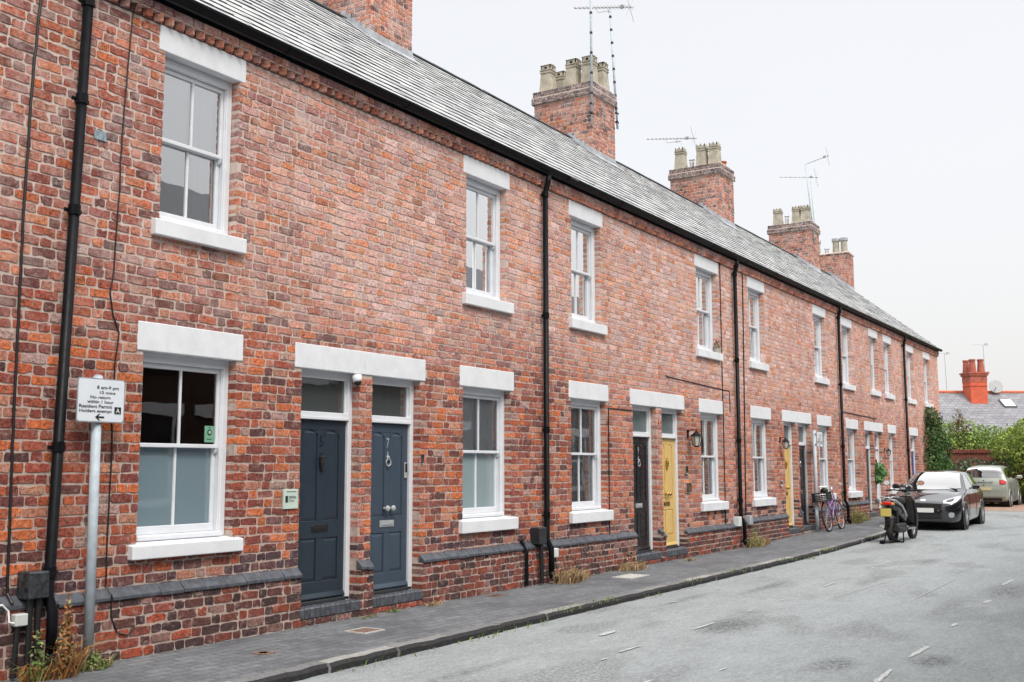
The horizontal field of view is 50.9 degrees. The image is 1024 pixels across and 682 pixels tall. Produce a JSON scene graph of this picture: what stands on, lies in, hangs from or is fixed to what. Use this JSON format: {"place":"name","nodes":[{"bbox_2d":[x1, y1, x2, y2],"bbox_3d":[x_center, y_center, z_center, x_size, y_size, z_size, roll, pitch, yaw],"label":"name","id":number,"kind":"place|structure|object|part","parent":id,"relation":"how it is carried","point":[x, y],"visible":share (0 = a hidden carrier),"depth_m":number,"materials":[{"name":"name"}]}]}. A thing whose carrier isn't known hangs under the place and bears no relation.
{"place":"outdoors","nodes":[
{"label":"outdoors","id":0,"kind":"place"},
{"bbox_2d":[0,516,890,681],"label":"pavement","id":1,"kind":"structure","parent":0,"point":[228,660],"depth_m":10.73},
{"bbox_2d":[3,630,58,681],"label":"weed clump","id":2,"kind":"object","parent":1,"relation":"on","point":[41,674],"visible":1,"depth_m":7.82,"materials":[{"name":"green plant"}]},
{"bbox_2d":[29,594,114,680],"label":"weed clump","id":3,"kind":"object","parent":1,"relation":"on","point":[63,664],"visible":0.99,"depth_m":7.97,"materials":[{"name":"brown plant"}]},
{"bbox_2d":[46,635,108,669],"bbox_3d":[-3.313,2.383,8.162,0.620,0.287,0.273,6,-9,-41],"label":"weed clump","id":4,"kind":"object","parent":1,"relation":"on","point":[86,656],"visible":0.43,"depth_m":8.24,"materials":[{"name":"brown plant"}]},
{"bbox_2d":[78,649,118,672],"bbox_3d":[-3.183,2.468,8.263,0.214,0.180,0.447,-4,-8,32],"label":"weed clump","id":5,"kind":"object","parent":1,"relation":"on","point":[93,665],"visible":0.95,"depth_m":8.28,"materials":[{"name":"green plant"}]},
{"bbox_2d":[76,375,124,664],"bbox_3d":[-3.301,1.453,8.451,0.098,2.382,0.445,-4,-8,32],"label":"parking sign","id":6,"kind":"object","parent":1,"relation":"on","point":[99,400],"visible":1,"depth_m":8.46,"materials":[{"name":"metal"}]},
{"bbox_2d":[251,650,274,655],"bbox_3d":[-2.084,2.622,9.004,0.140,0.026,0.140,-4,-8,32],"label":"utility cover","id":7,"kind":"object","parent":1,"relation":"on","point":[263,653],"visible":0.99,"depth_m":9.00,"materials":[{"name":"metal"}]},
{"bbox_2d":[344,627,384,633],"bbox_3d":[-1.402,2.765,10.232,0.260,0.026,0.300,-4,-8,32],"label":"utility cover","id":8,"kind":"object","parent":1,"relation":"on","point":[365,630],"visible":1,"depth_m":10.21,"materials":[{"name":"concrete"}]},
{"bbox_2d":[356,613,377,618],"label":"weed clump","id":9,"kind":"object","parent":1,"relation":"on","point":[371,616],"visible":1,"depth_m":11.13,"materials":[{"name":"beige plant"}]},
{"bbox_2d":[421,600,441,605],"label":"weed clump","id":10,"kind":"object","parent":1,"relation":"on","point":[434,604],"visible":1,"depth_m":12.08,"materials":[{"name":"beige plant"}]},
{"bbox_2d":[486,594,506,596],"bbox_3d":[-0.193,3.092,13.020,0.160,0.026,0.240,-4,-8,32],"label":"utility cover","id":11,"kind":"object","parent":1,"relation":"on","point":[495,595],"visible":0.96,"depth_m":12.99,"materials":[{"name":"metal"}]},
{"bbox_2d":[553,550,588,584],"bbox_3d":[0.845,3.069,14.511,0.474,0.467,1.223,-4,-8,32],"label":"weed clump","id":12,"kind":"object","parent":1,"relation":"on","point":[570,576],"visible":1,"depth_m":14.42,"materials":[{"name":"beige plant"}]},
{"bbox_2d":[564,570,590,579],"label":"weed clump","id":13,"kind":"object","parent":1,"relation":"on","point":[588,577],"visible":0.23,"depth_m":14.94,"materials":[{"name":"brown plant"}]},
{"bbox_2d":[611,574,648,578],"bbox_3d":[1.690,3.358,15.305,0.320,0.026,0.600,-4,-8,32],"label":"utility cover","id":14,"kind":"object","parent":1,"relation":"on","point":[629,576],"visible":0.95,"depth_m":15.25,"materials":[{"name":"concrete"}]},
{"bbox_2d":[618,553,647,571],"bbox_3d":[1.895,3.352,16.309,0.425,0.285,1.016,-4,-8,32],"label":"weed clump","id":15,"kind":"object","parent":1,"relation":"on","point":[635,566],"visible":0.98,"depth_m":16.20,"materials":[{"name":"beige plant"}]},
{"bbox_2d":[745,528,767,547],"bbox_3d":[4.833,3.811,20.811,0.563,0.496,1.175,-4,-8,32],"label":"weed clump","id":16,"kind":"object","parent":1,"relation":"on","point":[753,542],"visible":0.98,"depth_m":20.75,"materials":[{"name":"green plant"}]},
{"bbox_2d":[754,537,770,544],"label":"weed clump","id":17,"kind":"object","parent":1,"relation":"on","point":[767,543],"visible":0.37,"depth_m":21.31,"materials":[{"name":"brown plant"}]},
{"bbox_2d":[812,430,822,531],"bbox_3d":[7.072,3.268,24.773,0.104,2.412,0.495,-4,-8,32],"label":"parking sign","id":18,"kind":"object","parent":1,"relation":"on","point":[819,443],"visible":0.97,"depth_m":24.62,"materials":[{"name":"metal"}]},
{"bbox_2d":[811,483,844,531],"bbox_3d":[7.458,3.894,25.053,0.609,1.096,1.760,-15,-13,30],"label":"bicycle","id":19,"kind":"object","parent":1,"relation":"on","point":[828,495],"visible":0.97,"depth_m":24.77,"materials":[{"name":"metal"}]},
{"bbox_2d":[849,501,870,523],"bbox_3d":[8.819,4.301,27.078,0.665,0.690,1.524,-4,-8,32],"label":"weed clump","id":20,"kind":"object","parent":1,"relation":"on","point":[858,517],"visible":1,"depth_m":27.02,"materials":[{"name":"green plant"}]},
{"bbox_2d":[295,511,1023,681],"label":"road","id":21,"kind":"structure","parent":0,"point":[936,602],"depth_m":10.67,"materials":[{"name":"grey asphalt"}]},
{"bbox_2d":[225,524,886,681],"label":"kerb","id":22,"kind":"structure","parent":21,"relation":"on","point":[317,668],"depth_m":10.55,"materials":[{"name":"stone"}]},
{"bbox_2d":[340,535,887,671],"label":"kerb grass","id":23,"kind":"structure","parent":21,"relation":"on","point":[608,599],"depth_m":12.13,"materials":[{"name":"green plant"}]},
{"bbox_2d":[879,540,899,543],"bbox_3d":[7.813,4.150,22.235,0.670,0.077,0.144,6,-9,-42],"label":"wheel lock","id":24,"kind":"object","parent":21,"relation":"on","point":[884,541],"visible":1,"depth_m":22.07,"materials":[{"name":"metal"}]},
{"bbox_2d":[880,480,923,542],"bbox_3d":[8.282,3.607,22.866,0.875,1.269,1.899,-5,-9,38],"label":"motor scooter","id":25,"kind":"object","parent":21,"relation":"on","point":[901,512],"visible":0.99,"depth_m":22.50,"materials":[{"name":"metal"}]},
{"bbox_2d":[892,471,984,529],"bbox_3d":[10.715,3.983,27.023,2.052,1.439,3.791,-4,-8,32],"label":"hatchback car","id":26,"kind":"object","parent":21,"relation":"on","point":[954,500],"visible":0.73,"depth_m":26.11,"materials":[{"name":"paint"}]},
{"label":"side window","id":27,"kind":"part","parent":26,"relation":"part of","materials":[{"name":"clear glass"}]},
{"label":"side window","id":28,"kind":"part","parent":26,"relation":"part of","materials":[{"name":"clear glass"}]},
{"bbox_2d":[411,0,1023,390],"label":"sky","id":29,"kind":"structure","parent":0,"point":[916,107],"materials":[{"name":"white"}]},
{"bbox_2d":[984,503,1023,510],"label":"paved yard","id":30,"kind":"structure","parent":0,"point":[994,506],"depth_m":37.12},
{"bbox_2d":[951,407,970,449],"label":"copper shrub","id":31,"kind":"object","parent":30,"relation":"on","point":[958,421],"visible":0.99,"depth_m":43.87,"materials":[{"name":"brown plant"}]},
{"bbox_2d":[946,454,1022,503],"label":"dark shrub","id":32,"kind":"object","parent":30,"relation":"on","point":[964,464],"visible":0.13,"depth_m":41.14,"materials":[{"name":"green plant"}]},
{"bbox_2d":[966,465,1022,506],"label":"hatchback car","id":33,"kind":"object","parent":30,"relation":"on","point":[998,483],"visible":0.63,"depth_m":37.74,"materials":[{"name":"silver metal"}]},
{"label":"rear window","id":34,"kind":"part","parent":33,"relation":"part of","materials":[{"name":"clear glass"}]},
{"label":"side window","id":35,"kind":"part","parent":33,"relation":"part of","materials":[{"name":"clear glass"}]},
{"bbox_2d":[986,419,1023,496],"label":"bright shrub","id":36,"kind":"object","parent":30,"relation":"on","point":[1014,448],"visible":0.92,"depth_m":40.64,"materials":[{"name":"green plant"}]},
{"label":"ground","id":37,"kind":"structure","parent":0,"visible":0},
{"bbox_2d":[0,0,81,680],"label":"terraced house","id":38,"kind":"structure","parent":37,"relation":"on","point":[39,51],"depth_m":8.26,"materials":[{"name":"brick"}]},
{"bbox_2d":[24,0,383,673],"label":"terraced house","id":39,"kind":"structure","parent":37,"relation":"on","point":[214,306],"depth_m":9.96,"materials":[{"name":"brick"}]},
{"bbox_2d":[127,321,242,560],"bbox_3d":[-2.915,0.882,9.542,0.285,2.000,1.230,-4,-8,32],"label":"window","id":40,"kind":"structure","parent":39,"relation":"in","point":[181,503],"depth_m":9.60,"materials":[{"name":"white paint"}]},
{"bbox_2d":[150,25,246,254],"bbox_3d":[-2.920,-1.806,9.889,0.318,1.900,1.060,-4,-8,32],"label":"window","id":41,"kind":"structure","parent":39,"relation":"in","point":[200,76],"depth_m":9.95,"materials":[{"name":"white paint"}]},
{"bbox_2d":[295,342,366,626],"bbox_3d":[-1.947,1.503,11.057,0.305,2.887,1.100,-4,-8,32],"label":"door","id":42,"kind":"structure","parent":39,"relation":"in","point":[327,372],"depth_m":11.11,"materials":[{"name":"blue paint"}]},
{"bbox_2d":[266,0,552,614],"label":"terraced house","id":43,"kind":"structure","parent":37,"relation":"on","point":[453,471],"depth_m":13.02,"materials":[{"name":"brick"}]},
{"bbox_2d":[366,352,425,613],"bbox_3d":[-1.372,1.610,11.965,0.305,2.887,1.060,-4,-8,32],"label":"door","id":44,"kind":"structure","parent":43,"relation":"in","point":[393,377],"depth_m":12.04,"materials":[{"name":"blue paint"}]},
{"bbox_2d":[462,154,513,314],"bbox_3d":[-0.401,-1.341,13.872,0.321,1.900,1.110,-4,-8,32],"label":"window","id":45,"kind":"structure","parent":43,"relation":"in","point":[484,183],"depth_m":13.98,"materials":[{"name":"white paint"}]},
{"bbox_2d":[458,365,518,533],"bbox_3d":[-0.378,1.367,13.564,0.301,2.030,1.270,-4,-8,32],"label":"window","id":46,"kind":"structure","parent":43,"relation":"in","point":[483,389],"depth_m":13.69,"materials":[{"name":"white paint"}]},
{"bbox_2d":[315,0,665,582],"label":"terraced house","id":47,"kind":"structure","parent":37,"relation":"on","point":[601,506],"depth_m":16.45,"materials":[{"name":"brick"}]},
{"bbox_2d":[568,199,607,334],"bbox_3d":[1.033,-1.076,16.138,0.320,1.900,1.100,-4,-8,32],"label":"window","id":48,"kind":"structure","parent":47,"relation":"in","point":[584,219],"depth_m":16.27,"materials":[{"name":"white paint"}]},
{"bbox_2d":[568,380,613,523],"bbox_3d":[1.073,1.634,15.849,0.291,2.030,1.270,-4,-8,32],"label":"window","id":49,"kind":"structure","parent":47,"relation":"in","point":[586,398],"depth_m":16.01,"materials":[{"name":"white paint"}]},
{"bbox_2d":[629,389,661,564],"bbox_3d":[2.081,2.247,17.423,0.305,2.887,1.100,-4,-8,32],"label":"door","id":50,"kind":"structure","parent":47,"relation":"in","point":[641,401],"depth_m":17.55,"materials":[{"name":"black paint"}]},
{"bbox_2d":[484,90,741,561],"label":"terraced house","id":51,"kind":"structure","parent":37,"relation":"on","point":[697,450],"depth_m":19.47,"materials":[{"name":"brick"}]},
{"bbox_2d":[659,393,687,560],"bbox_3d":[2.659,2.354,18.335,0.305,2.887,1.070,-4,-8,32],"label":"door","id":52,"kind":"structure","parent":51,"relation":"in","point":[669,404],"depth_m":18.48,"materials":[{"name":"yellow paint"}]},
{"bbox_2d":[694,253,722,360],"bbox_3d":[3.568,-0.608,20.145,0.321,1.900,1.190,-4,-8,32],"label":"window","id":53,"kind":"structure","parent":51,"relation":"in","point":[705,267],"depth_m":20.33,"materials":[{"name":"white paint"}]},
{"bbox_2d":[698,398,728,511],"bbox_3d":[3.607,2.109,19.916,0.359,2.030,1.240,-4,-8,32],"label":"window","id":54,"kind":"structure","parent":51,"relation":"in","point":[709,410],"depth_m":20.21,"materials":[{"name":"white paint"}]},
{"bbox_2d":[714,340,720,352],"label":"potted plant","id":55,"kind":"object","parent":51,"relation":"on","point":[717,350],"visible":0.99,"depth_m":20.33,"materials":[{"name":"green plant"}]},
{"bbox_2d":[531,0,802,546],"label":"terraced house","id":56,"kind":"structure","parent":37,"relation":"on","point":[575,103],"depth_m":23.12,"materials":[{"name":"brick"}]},
{"bbox_2d":[746,276,768,371],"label":"window","id":57,"kind":"structure","parent":56,"relation":"in","point":[755,287],"depth_m":22.64,"materials":[{"name":"white paint"}]},
{"bbox_2d":[750,405,776,506],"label":"window","id":58,"kind":"structure","parent":56,"relation":"in","point":[758,415],"depth_m":22.40,"materials":[{"name":"white paint"}]},
{"bbox_2d":[782,410,800,536],"bbox_3d":[6.072,2.961,23.733,0.305,2.840,1.040,-4,-8,32],"label":"door","id":59,"kind":"structure","parent":56,"relation":"in","point":[788,417],"depth_m":23.92,"materials":[{"name":"yellow paint"}]},
{"bbox_2d":[649,179,844,533],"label":"terraced house","id":60,"kind":"structure","parent":37,"relation":"on","point":[815,309],"depth_m":25.97,"materials":[{"name":"brick"}]},
{"bbox_2d":[797,412,814,532],"bbox_3d":[6.636,3.056,24.625,0.305,2.822,1.080,-4,-8,32],"label":"door","id":61,"kind":"structure","parent":60,"relation":"in","point":[803,419],"depth_m":24.83,"materials":[{"name":"white paint"}]},
{"bbox_2d":[812,304,829,384],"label":"window","id":62,"kind":"structure","parent":60,"relation":"in","point":[818,312],"depth_m":26.48,"materials":[{"name":"white paint"}]},
{"bbox_2d":[817,415,836,500],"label":"window","id":63,"kind":"structure","parent":60,"relation":"in","point":[823,421],"depth_m":26.34,"materials":[{"name":"white paint"}]},
{"bbox_2d":[647,130,878,523],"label":"terraced house","id":64,"kind":"structure","parent":37,"relation":"on","point":[706,182],"depth_m":29.38,"materials":[{"name":"brick"}]},
{"bbox_2d":[840,316,855,390],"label":"window","id":65,"kind":"structure","parent":64,"relation":"in","point":[845,323],"depth_m":28.56,"materials":[{"name":"white paint"}]},
{"bbox_2d":[845,419,862,497],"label":"window","id":66,"kind":"structure","parent":64,"relation":"in","point":[851,425],"depth_m":28.43,"materials":[{"name":"white paint"}]},
{"bbox_2d":[864,421,877,517],"bbox_3d":[9.781,3.585,29.601,0.305,2.718,1.040,-4,-8,32],"label":"door","id":67,"kind":"structure","parent":64,"relation":"in","point":[868,426],"depth_m":29.82,"materials":[{"name":"grey paint"}]},
{"bbox_2d":[747,231,906,515],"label":"terraced house","id":68,"kind":"structure","parent":37,"relation":"on","point":[885,360],"depth_m":32.17,"materials":[{"name":"brick"}]},
{"bbox_2d":[868,328,881,396],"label":"window","id":69,"kind":"structure","parent":68,"relation":"in","point":[872,334],"depth_m":30.91,"materials":[{"name":"white paint"}]},
{"bbox_2d":[874,423,882,515],"bbox_3d":[10.337,3.681,30.481,0.305,2.705,1.050,-4,-8,32],"label":"door","id":70,"kind":"structure","parent":68,"relation":"in","point":[878,427],"depth_m":30.72,"materials":[{"name":"white paint"}]},
{"bbox_2d":[875,459,887,484],"bbox_3d":[10.269,3.652,29.953,0.402,0.704,0.325,0,-7,-1],"label":"hanging plant","id":71,"kind":"object","parent":68,"relation":"hanging from","point":[880,472],"visible":0.99,"depth_m":29.88,"materials":[{"name":"green plant"}]},
{"bbox_2d":[882,334,895,399],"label":"window","id":72,"kind":"structure","parent":68,"relation":"in","point":[886,339],"depth_m":32.35,"materials":[{"name":"white paint"}]},
{"bbox_2d":[887,424,898,493],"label":"window","id":73,"kind":"structure","parent":68,"relation":"in","point":[891,428],"depth_m":32.17,"materials":[{"name":"white paint"}]},
{"bbox_2d":[767,150,925,481],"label":"terraced house","id":74,"kind":"structure","parent":37,"relation":"on","point":[797,237],"depth_m":35.81,"materials":[{"name":"brick"}]},
{"bbox_2d":[905,344,916,404],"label":"window","id":75,"kind":"structure","parent":74,"relation":"in","point":[909,349],"depth_m":34.93,"materials":[{"name":"white paint"}]},
{"bbox_2d":[909,427,917,475],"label":"door","id":76,"kind":"structure","parent":74,"relation":"in","point":[913,432],"depth_m":34.69,"materials":[{"name":"blue paint"}]},
{"bbox_2d":[819,237,942,468],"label":"terraced house","id":77,"kind":"structure","parent":37,"relation":"on","point":[836,265],"depth_m":38.34,"materials":[{"name":"brick"}]},
{"bbox_2d":[922,351,933,407],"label":"window","id":78,"kind":"structure","parent":77,"relation":"in","point":[925,356],"depth_m":37.11,"materials":[{"name":"white paint"}]},
{"bbox_2d":[923,406,954,470],"bbox_3d":[14.481,4.081,36.664,0.859,3.638,3.519,-4,-8,32],"label":"climbing ivy","id":79,"kind":"object","parent":77,"relation":"attached to","point":[937,447],"visible":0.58,"depth_m":36.02,"materials":[{"name":"green plant"}]},
{"bbox_2d":[939,343,1023,449],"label":"slate roofed house","id":80,"kind":"structure","parent":37,"relation":"on","point":[979,403],"depth_m":69.53,"materials":[{"name":"grey stone"}]},
{"bbox_2d":[940,417,1023,449],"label":"hedge","id":81,"kind":"object","parent":37,"relation":"on","point":[976,443],"visible":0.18,"depth_m":43.60,"materials":[{"name":"green plant"}]},
{"bbox_2d":[946,449,1023,502],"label":"garden wall","id":82,"kind":"structure","parent":37,"relation":"on","point":[983,455],"depth_m":42.52,"materials":[{"name":"brick"}]}
]}

